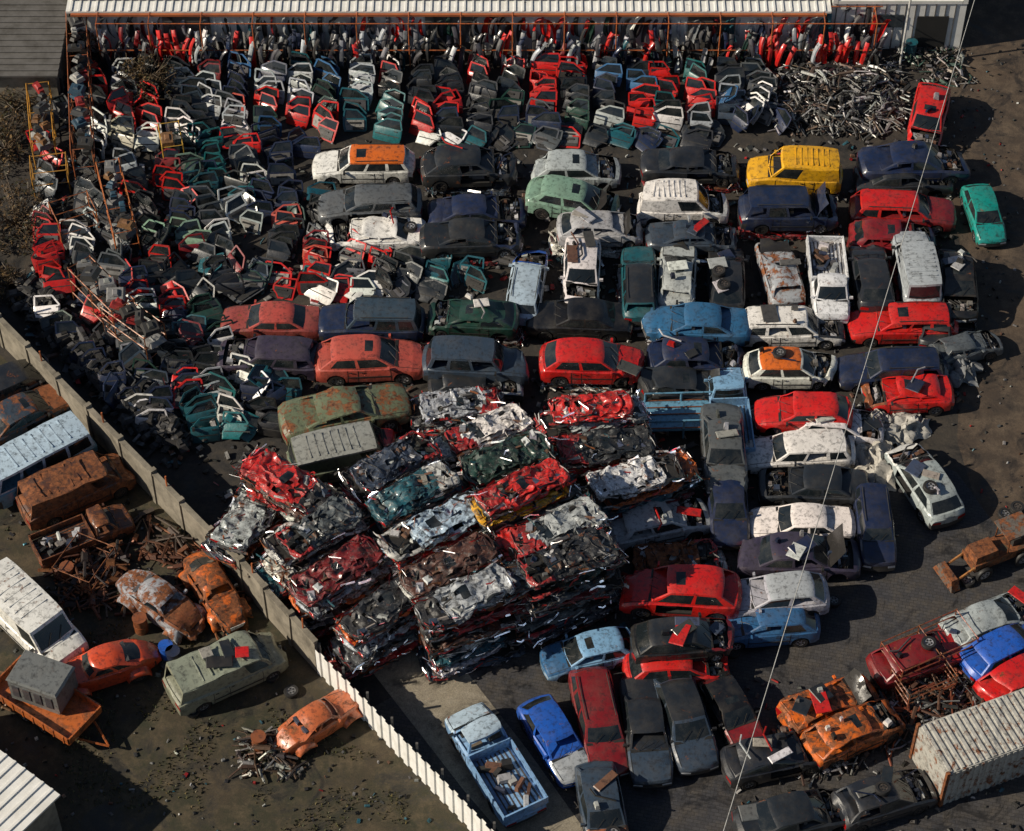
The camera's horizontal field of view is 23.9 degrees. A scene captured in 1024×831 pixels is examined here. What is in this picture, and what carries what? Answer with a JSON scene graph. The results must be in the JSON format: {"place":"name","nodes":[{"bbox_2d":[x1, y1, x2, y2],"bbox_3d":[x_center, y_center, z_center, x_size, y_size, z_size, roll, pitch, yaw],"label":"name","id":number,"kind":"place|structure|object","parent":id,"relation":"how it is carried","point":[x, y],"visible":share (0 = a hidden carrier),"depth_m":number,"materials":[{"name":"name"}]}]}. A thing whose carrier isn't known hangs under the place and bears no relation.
{"place":"outdoors","nodes":[
{"label":"outdoors","id":0,"kind":"place"},
{"bbox_2d":[0,355,469,830],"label":"earth yard","id":1,"kind":"structure","parent":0,"point":[225,806],"depth_m":96.51,"materials":[{"name":"brown soil"}]},
{"bbox_2d":[0,750,61,830],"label":"white outbuilding","id":2,"kind":"structure","parent":1,"relation":"on","point":[28,799],"depth_m":92.46,"materials":[{"name":"metal"}]},
{"bbox_2d":[0,557,88,662],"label":"camper van","id":3,"kind":"object","parent":1,"relation":"on","point":[34,618],"visible":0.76,"depth_m":98.74,"materials":[{"name":"paint"}]},
{"bbox_2d":[0,411,99,508],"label":"old minibus","id":4,"kind":"object","parent":1,"relation":"on","point":[60,438],"visible":0.73,"depth_m":104.24,"materials":[{"name":"paint"}]},
{"bbox_2d":[15,450,135,530],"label":"rusty panel van","id":5,"kind":"object","parent":1,"relation":"on","point":[54,494],"visible":1,"depth_m":103.52,"materials":[{"name":"paint"}]},
{"bbox_2d":[29,503,135,568],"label":"rusty pickup truck","id":6,"kind":"object","parent":1,"relation":"on","point":[106,524],"visible":0.99,"depth_m":102.75,"materials":[{"name":"paint"}]},
{"bbox_2d":[38,539,132,619],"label":"rusty scrap heap","id":7,"kind":"object","parent":1,"relation":"on","point":[87,561],"visible":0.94,"depth_m":101.60,"materials":[{"name":"paint"}]},
{"bbox_2d":[65,638,160,695],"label":"rusty rounded old car","id":8,"kind":"object","parent":1,"relation":"on","point":[106,665],"visible":0.83,"depth_m":98.11,"materials":[{"name":"paint"}]},
{"bbox_2d":[115,569,206,644],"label":"rusty rounded old car","id":9,"kind":"object","parent":1,"relation":"on","point":[173,613],"visible":1,"depth_m":99.97,"materials":[{"name":"paint"}]},
{"bbox_2d":[162,629,288,715],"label":"old delivery van","id":10,"kind":"object","parent":1,"relation":"on","point":[202,678],"visible":1,"depth_m":97.40,"materials":[{"name":"paint"}]},
{"bbox_2d":[0,41,973,706],"bbox_3d":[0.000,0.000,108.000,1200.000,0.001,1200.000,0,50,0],"label":"ground","id":11,"kind":"structure","parent":0,"point":[192,485],"depth_m":114.81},
{"bbox_2d":[0,0,71,104],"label":"grey shed","id":12,"kind":"structure","parent":11,"relation":"on","point":[33,48],"depth_m":120.73,"materials":[{"name":"white metal"}]},
{"bbox_2d":[31,204,133,323],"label":"scrap car door pile","id":13,"kind":"object","parent":11,"relation":"on","point":[47,246],"visible":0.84,"depth_m":113.45,"materials":[{"name":"paint"}]},
{"bbox_2d":[6,274,190,452],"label":"dashboard parts heap","id":14,"kind":"object","parent":11,"relation":"on","point":[164,430],"visible":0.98,"depth_m":108.94,"materials":[{"name":"paint"}]},
{"bbox_2d":[24,74,246,468],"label":"loose scrap","id":15,"kind":"object","parent":11,"relation":"on","point":[71,302],"visible":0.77,"depth_m":114.30,"materials":[{"name":"paint"}]},
{"bbox_2d":[106,50,199,150],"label":"scrap car door pile","id":16,"kind":"object","parent":11,"relation":"on","point":[124,120],"visible":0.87,"depth_m":119.58,"materials":[{"name":"paint"}]},
{"bbox_2d":[0,313,317,671],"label":"concrete boundary wall","id":17,"kind":"structure","parent":11,"relation":"on","point":[292,628],"depth_m":103.54,"materials":[{"name":"grey concrete"}]},
{"bbox_2d":[92,251,244,408],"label":"scrap car door pile","id":18,"kind":"object","parent":11,"relation":"on","point":[173,289],"visible":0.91,"depth_m":111.01,"materials":[{"name":"paint"}]},
{"bbox_2d":[112,147,263,276],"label":"scrap car door pile","id":19,"kind":"object","parent":11,"relation":"on","point":[204,235],"visible":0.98,"depth_m":115.30,"materials":[{"name":"paint"}]},
{"bbox_2d":[140,338,301,443],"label":"scrap car door pile","id":20,"kind":"object","parent":11,"relation":"on","point":[266,391],"visible":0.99,"depth_m":107.65,"materials":[{"name":"paint"}]},
{"bbox_2d":[167,67,320,189],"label":"scrap car door pile","id":21,"kind":"object","parent":11,"relation":"on","point":[235,137],"visible":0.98,"depth_m":118.31,"materials":[{"name":"paint"}]},
{"bbox_2d":[227,444,344,526],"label":"crushed car stack","id":22,"kind":"object","parent":11,"relation":"on","point":[289,491],"visible":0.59,"depth_m":100.94,"materials":[{"name":"paint"}]},
{"bbox_2d":[245,172,335,265],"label":"scrap car door pile","id":23,"kind":"object","parent":11,"relation":"on","point":[285,232],"visible":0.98,"depth_m":115.08,"materials":[{"name":"paint"}]},
{"bbox_2d":[247,493,374,609],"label":"crushed car stack","id":24,"kind":"object","parent":11,"relation":"on","point":[330,524],"visible":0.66,"depth_m":99.44,"materials":[{"name":"paint"}]},
{"bbox_2d":[227,256,447,306],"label":"scrap car door pile","id":25,"kind":"object","parent":11,"relation":"on","point":[258,275],"visible":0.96,"depth_m":112.46,"materials":[{"name":"paint"}]},
{"bbox_2d":[284,535,395,639],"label":"crushed car stack","id":26,"kind":"object","parent":11,"relation":"on","point":[324,589],"visible":0.88,"depth_m":98.60,"materials":[{"name":"paint"}]},
{"bbox_2d":[286,420,395,483],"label":"scrap van","id":27,"kind":"object","parent":11,"relation":"on","point":[324,454],"visible":0.56,"depth_m":104.53,"materials":[{"name":"paint"}]},
{"bbox_2d":[312,143,415,186],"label":"scrap estate car","id":28,"kind":"object","parent":11,"relation":"on","point":[377,163],"visible":0.96,"depth_m":116.78,"materials":[{"name":"paint"}]},
{"bbox_2d":[314,333,423,385],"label":"scrap hatchback car","id":29,"kind":"object","parent":11,"relation":"on","point":[352,358],"visible":0.96,"depth_m":108.54,"materials":[{"name":"paint"}]},
{"bbox_2d":[322,557,420,680],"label":"crushed car stack","id":30,"kind":"object","parent":11,"relation":"on","point":[374,632],"visible":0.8,"depth_m":97.57,"materials":[{"name":"paint"}]},
{"bbox_2d":[318,296,425,342],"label":"scrap suv car","id":31,"kind":"object","parent":11,"relation":"on","point":[403,318],"visible":0.79,"depth_m":109.91,"materials":[{"name":"paint"}]},
{"bbox_2d":[334,426,447,518],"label":"crushed car stack","id":32,"kind":"object","parent":11,"relation":"on","point":[386,466],"visible":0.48,"depth_m":102.09,"materials":[{"name":"paint"}]},
{"bbox_2d":[376,421,405,434],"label":"crushed car","id":33,"kind":"object","parent":11,"relation":"on","point":[397,430],"visible":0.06,"depth_m":107.14,"materials":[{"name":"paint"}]},
{"bbox_2d":[278,382,411,445],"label":"rusty old sedan car","id":34,"kind":"object","parent":33,"relation":"on","point":[385,405],"visible":0.83,"depth_m":106.12,"materials":[{"name":"paint"}]},
{"bbox_2d":[297,228,487,295],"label":"scrap car door pile","id":35,"kind":"object","parent":11,"relation":"on","point":[416,263],"visible":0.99,"depth_m":112.89,"materials":[{"name":"paint"}]},
{"bbox_2d":[315,642,495,830],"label":"corrugated white fence","id":36,"kind":"object","parent":11,"relation":"on","point":[431,779],"visible":0.96,"depth_m":95.69,"materials":[{"name":"metal"}]},
{"bbox_2d":[364,460,471,546],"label":"crushed car stack","id":37,"kind":"object","parent":11,"relation":"on","point":[410,496],"visible":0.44,"depth_m":100.56,"materials":[{"name":"paint"}]},
{"bbox_2d":[373,491,492,581],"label":"crushed car stack","id":38,"kind":"object","parent":11,"relation":"on","point":[453,519],"visible":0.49,"depth_m":99.25,"materials":[{"name":"paint"}]},
{"bbox_2d":[66,0,831,52],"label":"white warehouse","id":39,"kind":"structure","parent":11,"relation":"on","point":[427,11],"depth_m":121.59,"materials":[{"name":"metal"}]},
{"bbox_2d":[395,526,509,646],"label":"crushed car stack","id":40,"kind":"object","parent":11,"relation":"on","point":[425,574],"visible":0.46,"depth_m":97.58,"materials":[{"name":"paint"}]},
{"bbox_2d":[402,383,511,441],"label":"crushed car stack","id":41,"kind":"object","parent":11,"relation":"on","point":[435,413],"visible":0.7,"depth_m":106.37,"materials":[{"name":"paint"}]},
{"bbox_2d":[423,181,511,196],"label":"crushed car","id":42,"kind":"object","parent":11,"relation":"on","point":[498,188],"visible":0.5,"depth_m":116.81,"materials":[{"name":"paint"}]},
{"bbox_2d":[420,137,517,190],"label":"scrap hatchback car","id":43,"kind":"object","parent":42,"relation":"on","point":[442,168],"visible":1,"depth_m":116.09,"materials":[{"name":"paint"}]},
{"bbox_2d":[428,374,523,403],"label":"scrap hatchback car","id":44,"kind":"object","parent":11,"relation":"on","point":[511,393],"visible":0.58,"depth_m":107.77,"materials":[{"name":"paint"}]},
{"bbox_2d":[422,335,529,386],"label":"scrap suv car","id":45,"kind":"object","parent":44,"relation":"on","point":[490,359],"visible":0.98,"depth_m":107.79,"materials":[{"name":"paint"}]},
{"bbox_2d":[193,47,777,142],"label":"scrap car door pile","id":46,"kind":"object","parent":11,"relation":"on","point":[652,88],"visible":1,"depth_m":120.51,"materials":[{"name":"paint"}]},
{"bbox_2d":[449,233,526,269],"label":"crushed car","id":47,"kind":"object","parent":11,"relation":"on","point":[487,262],"visible":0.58,"depth_m":113.70,"materials":[{"name":"paint"}]},
{"bbox_2d":[419,217,522,258],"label":"scrap sedan car","id":48,"kind":"object","parent":47,"relation":"on","point":[460,237],"visible":1,"depth_m":113.14,"materials":[{"name":"paint"}]},
{"bbox_2d":[97,2,890,74],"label":"stored bumper row","id":49,"kind":"object","parent":11,"relation":"on","point":[840,39],"visible":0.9,"depth_m":122.08,"materials":[{"name":"paint"}]},
{"bbox_2d":[452,424,557,491],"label":"crushed car stack","id":50,"kind":"object","parent":11,"relation":"on","point":[499,460],"visible":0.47,"depth_m":102.23,"materials":[{"name":"paint"}]},
{"bbox_2d":[464,453,588,537],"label":"crushed car stack","id":51,"kind":"object","parent":11,"relation":"on","point":[540,487],"visible":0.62,"depth_m":99.68,"materials":[{"name":"paint"}]},
{"bbox_2d":[489,494,624,566],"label":"crushed car stack","id":52,"kind":"object","parent":11,"relation":"on","point":[576,517],"visible":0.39,"depth_m":98.85,"materials":[{"name":"paint"}]},
{"bbox_2d":[415,119,725,154],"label":"scrap car door pile","id":53,"kind":"object","parent":11,"relation":"on","point":[522,134],"visible":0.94,"depth_m":119.08,"materials":[{"name":"paint"}]},
{"bbox_2d":[188,138,961,648],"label":"loose scrap","id":54,"kind":"object","parent":11,"relation":"on","point":[534,380],"visible":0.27,"depth_m":113.13,"materials":[{"name":"paint"}]},
{"bbox_2d":[525,296,632,342],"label":"scrap sedan car","id":55,"kind":"object","parent":11,"relation":"on","point":[591,317],"visible":0.98,"depth_m":110.33,"materials":[{"name":"paint"}]},
{"bbox_2d":[541,380,635,393],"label":"crushed car","id":56,"kind":"object","parent":11,"relation":"on","point":[579,388],"visible":0.36,"depth_m":108.72,"materials":[{"name":"paint"}]},
{"bbox_2d":[539,337,643,386],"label":"scrap hatchback car","id":57,"kind":"object","parent":56,"relation":"on","point":[575,360],"visible":1,"depth_m":107.95,"materials":[{"name":"paint"}]},
{"bbox_2d":[530,389,652,449],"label":"crushed car stack","id":58,"kind":"object","parent":11,"relation":"on","point":[590,411],"visible":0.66,"depth_m":104.56,"materials":[{"name":"paint"}]},
{"bbox_2d":[550,420,663,491],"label":"crushed car stack","id":59,"kind":"object","parent":11,"relation":"on","point":[580,452],"visible":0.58,"depth_m":103.69,"materials":[{"name":"paint"}]},
{"bbox_2d":[581,445,709,530],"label":"crushed car stack","id":60,"kind":"object","parent":11,"relation":"on","point":[618,490],"visible":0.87,"depth_m":102.77,"materials":[{"name":"paint"}]},
{"bbox_2d":[608,496,709,554],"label":"scrap hatchback car","id":61,"kind":"object","parent":11,"relation":"on","point":[658,521],"visible":0.98,"depth_m":102.67,"materials":[{"name":"paint"}]},
{"bbox_2d":[704,367,755,453],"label":"scrap pickup truck","id":62,"kind":"object","parent":11,"relation":"on","point":[728,386],"visible":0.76,"depth_m":107.10,"materials":[{"name":"paint"}]},
{"bbox_2d":[699,403,747,493],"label":"scrap sedan car","id":63,"kind":"object","parent":62,"relation":"on","point":[723,444],"visible":0.98,"depth_m":104.44,"materials":[{"name":"paint"}]},
{"bbox_2d":[733,216,839,241],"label":"crushed car","id":64,"kind":"object","parent":11,"relation":"on","point":[770,235],"visible":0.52,"depth_m":114.85,"materials":[{"name":"paint"}]},
{"bbox_2d":[737,182,838,234],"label":"scrap suv car","id":65,"kind":"object","parent":64,"relation":"on","point":[762,209],"visible":1,"depth_m":114.03,"materials":[{"name":"paint"}]},
{"bbox_2d":[742,346,836,391],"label":"scrap hatchback car","id":66,"kind":"object","parent":11,"relation":"on","point":[766,368],"visible":1,"depth_m":108.09,"materials":[{"name":"paint"}]},
{"bbox_2d":[743,304,844,349],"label":"scrap estate car","id":67,"kind":"object","parent":11,"relation":"on","point":[772,325],"visible":0.99,"depth_m":109.92,"materials":[{"name":"paint"}]},
{"bbox_2d":[803,255,846,331],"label":"crushed car","id":68,"kind":"object","parent":11,"relation":"on","point":[809,296],"visible":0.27,"depth_m":112.63,"materials":[{"name":"paint"}]},
{"bbox_2d":[806,235,852,323],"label":"scrap pickup truck","id":69,"kind":"object","parent":68,"relation":"on","point":[827,268],"visible":1,"depth_m":110.96,"materials":[{"name":"paint"}]},
{"bbox_2d":[767,53,911,141],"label":"exhaust pipe heap","id":70,"kind":"object","parent":11,"relation":"on","point":[871,95],"visible":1,"depth_m":120.59,"materials":[{"name":"paint"}]},
{"bbox_2d":[835,346,947,393],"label":"scrap estate car","id":71,"kind":"object","parent":11,"relation":"on","point":[884,363],"visible":0.86,"depth_m":108.35,"materials":[{"name":"paint"}]},
{"bbox_2d":[825,0,968,49],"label":"white shed","id":72,"kind":"structure","parent":11,"relation":"on","point":[933,24],"depth_m":122.20,"materials":[{"name":"metal"}]},
{"bbox_2d":[846,301,958,347],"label":"scrap estate car","id":73,"kind":"object","parent":11,"relation":"on","point":[901,322],"visible":0.99,"depth_m":110.10,"materials":[{"name":"paint"}]},
{"bbox_2d":[852,165,953,195],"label":"scrap sedan car","id":74,"kind":"object","parent":11,"relation":"on","point":[895,181],"visible":0.51,"depth_m":116.05,"materials":[{"name":"paint"}]},
{"bbox_2d":[856,140,970,184],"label":"scrap sedan car","id":75,"kind":"object","parent":74,"relation":"on","point":[875,162],"visible":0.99,"depth_m":116.19,"materials":[{"name":"paint"}]},
{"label":"crushed car","id":76,"kind":"object","parent":11,"relation":"on","visible":0},
{"bbox_2d":[641,300,751,346],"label":"scrap sedan car","id":77,"kind":"object","parent":76,"relation":"on","point":[710,320],"visible":0.98,"depth_m":109.60,"materials":[{"name":"paint"}]},
{"bbox_2d":[619,560,741,618],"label":"scrap hatchback car","id":78,"kind":"object","parent":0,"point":[694,590],"visible":0.98,"depth_m":99.42,"materials":[{"name":"paint"}]},
{"bbox_2d":[374,466,1023,830],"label":"ground","id":79,"kind":"structure","parent":0,"point":[866,617],"depth_m":99.05,"materials":[{"name":"grey asphalt"}]},
{"bbox_2d":[408,556,538,684],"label":"crushed car stack","id":80,"kind":"object","parent":79,"relation":"on","point":[466,624],"visible":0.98,"depth_m":97.33,"materials":[{"name":"paint"}]},
{"bbox_2d":[373,652,582,830],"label":"concrete strip","id":81,"kind":"object","parent":79,"relation":"on","point":[426,708],"visible":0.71,"depth_m":97.65,"materials":[{"name":"beige concrete"}]},
{"bbox_2d":[445,702,547,828],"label":"scrap pickup truck","id":82,"kind":"object","parent":81,"relation":"on","point":[504,777],"visible":1,"depth_m":95.08,"materials":[{"name":"paint"}]},
{"bbox_2d":[516,694,587,788],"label":"scrap hatchback car","id":83,"kind":"object","parent":79,"relation":"on","point":[547,727],"visible":0.98,"depth_m":95.85,"materials":[{"name":"paint"}]},
{"bbox_2d":[498,525,629,653],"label":"crushed car stack","id":84,"kind":"object","parent":79,"relation":"on","point":[570,583],"visible":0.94,"depth_m":97.84,"materials":[{"name":"paint"}]},
{"bbox_2d":[568,666,628,777],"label":"scrap estate car","id":85,"kind":"object","parent":79,"relation":"on","point":[596,710],"visible":0.98,"depth_m":96.22,"materials":[{"name":"paint"}]},
{"bbox_2d":[618,677,674,787],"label":"scrap sedan car","id":86,"kind":"object","parent":79,"relation":"on","point":[648,743],"visible":0.98,"depth_m":95.85,"materials":[{"name":"paint"}]},
{"bbox_2d":[623,650,729,683],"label":"scrap hatchback car","id":87,"kind":"object","parent":79,"relation":"on","point":[701,671],"visible":0.51,"depth_m":97.72,"materials":[{"name":"paint"}]},
{"bbox_2d":[630,613,734,664],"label":"scrap hatchback car","id":88,"kind":"object","parent":87,"relation":"on","point":[698,638],"visible":1,"depth_m":97.67,"materials":[{"name":"paint"}]},
{"bbox_2d":[654,675,719,775],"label":"scrap hatchback car","id":89,"kind":"object","parent":79,"relation":"on","point":[694,749],"visible":0.87,"depth_m":95.97,"materials":[{"name":"paint"}]},
{"bbox_2d":[712,608,819,650],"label":"scrap hatchback car","id":90,"kind":"object","parent":79,"relation":"on","point":[766,626],"visible":0.74,"depth_m":99.28,"materials":[{"name":"paint"}]},
{"bbox_2d":[719,726,819,789],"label":"scrap hatchback car","id":91,"kind":"object","parent":79,"relation":"on","point":[775,756],"visible":0.99,"depth_m":95.24,"materials":[{"name":"paint"}]},
{"bbox_2d":[731,784,843,830],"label":"scrap sedan car","id":92,"kind":"object","parent":79,"relation":"on","point":[811,809],"visible":1,"depth_m":93.52,"materials":[{"name":"paint"}]},
{"bbox_2d":[737,523,860,579],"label":"scrap sedan car","id":93,"kind":"object","parent":79,"relation":"on","point":[832,553],"visible":0.89,"depth_m":101.44,"materials":[{"name":"paint"}]},
{"bbox_2d":[746,428,855,473],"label":"scrap estate car","id":94,"kind":"object","parent":79,"relation":"on","point":[801,447],"visible":0.87,"depth_m":105.21,"materials":[{"name":"paint"}]},
{"bbox_2d":[757,461,868,509],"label":"scrap sedan car","id":95,"kind":"object","parent":79,"relation":"on","point":[808,483],"visible":0.93,"depth_m":104.14,"materials":[{"name":"paint"}]},
{"bbox_2d":[765,725,869,786],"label":"rusty scrap heap","id":96,"kind":"object","parent":79,"relation":"on","point":[860,757],"visible":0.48,"depth_m":95.96,"materials":[{"name":"paint"}]},
{"bbox_2d":[799,697,904,771],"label":"scrap hatchback car","id":97,"kind":"object","parent":96,"relation":"on","point":[848,733],"visible":1,"depth_m":95.76,"materials":[{"name":"paint"}]},
{"bbox_2d":[830,765,937,830],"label":"scrap hatchback car","id":98,"kind":"object","parent":79,"relation":"on","point":[888,794],"visible":1,"depth_m":94.01,"materials":[{"name":"paint"}]},
{"bbox_2d":[865,628,960,692],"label":"scrap hatchback car","id":99,"kind":"object","parent":79,"relation":"on","point":[908,652],"visible":0.98,"depth_m":98.20,"materials":[{"name":"paint"}]},
{"bbox_2d":[885,443,964,529],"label":"scrap hatchback car","id":100,"kind":"object","parent":79,"relation":"on","point":[935,500],"visible":1,"depth_m":103.73,"materials":[{"name":"paint"}]},
{"bbox_2d":[909,688,1023,806],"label":"rusty container","id":101,"kind":"object","parent":79,"relation":"on","point":[966,752],"visible":1,"depth_m":94.62,"materials":[{"name":"white metal"}]},
{"bbox_2d":[934,0,1023,532],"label":"dirt road","id":102,"kind":"structure","parent":0,"point":[994,27],"depth_m":115.32,"materials":[{"name":"brown soil"}]},
{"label":"crushed car","id":103,"kind":"object","parent":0,"visible":0},
{"bbox_2d":[746,145,842,193],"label":"scrap small van","id":104,"kind":"object","parent":103,"relation":"on","point":[813,168],"visible":0.81,"depth_m":115.57,"materials":[{"name":"paint"}]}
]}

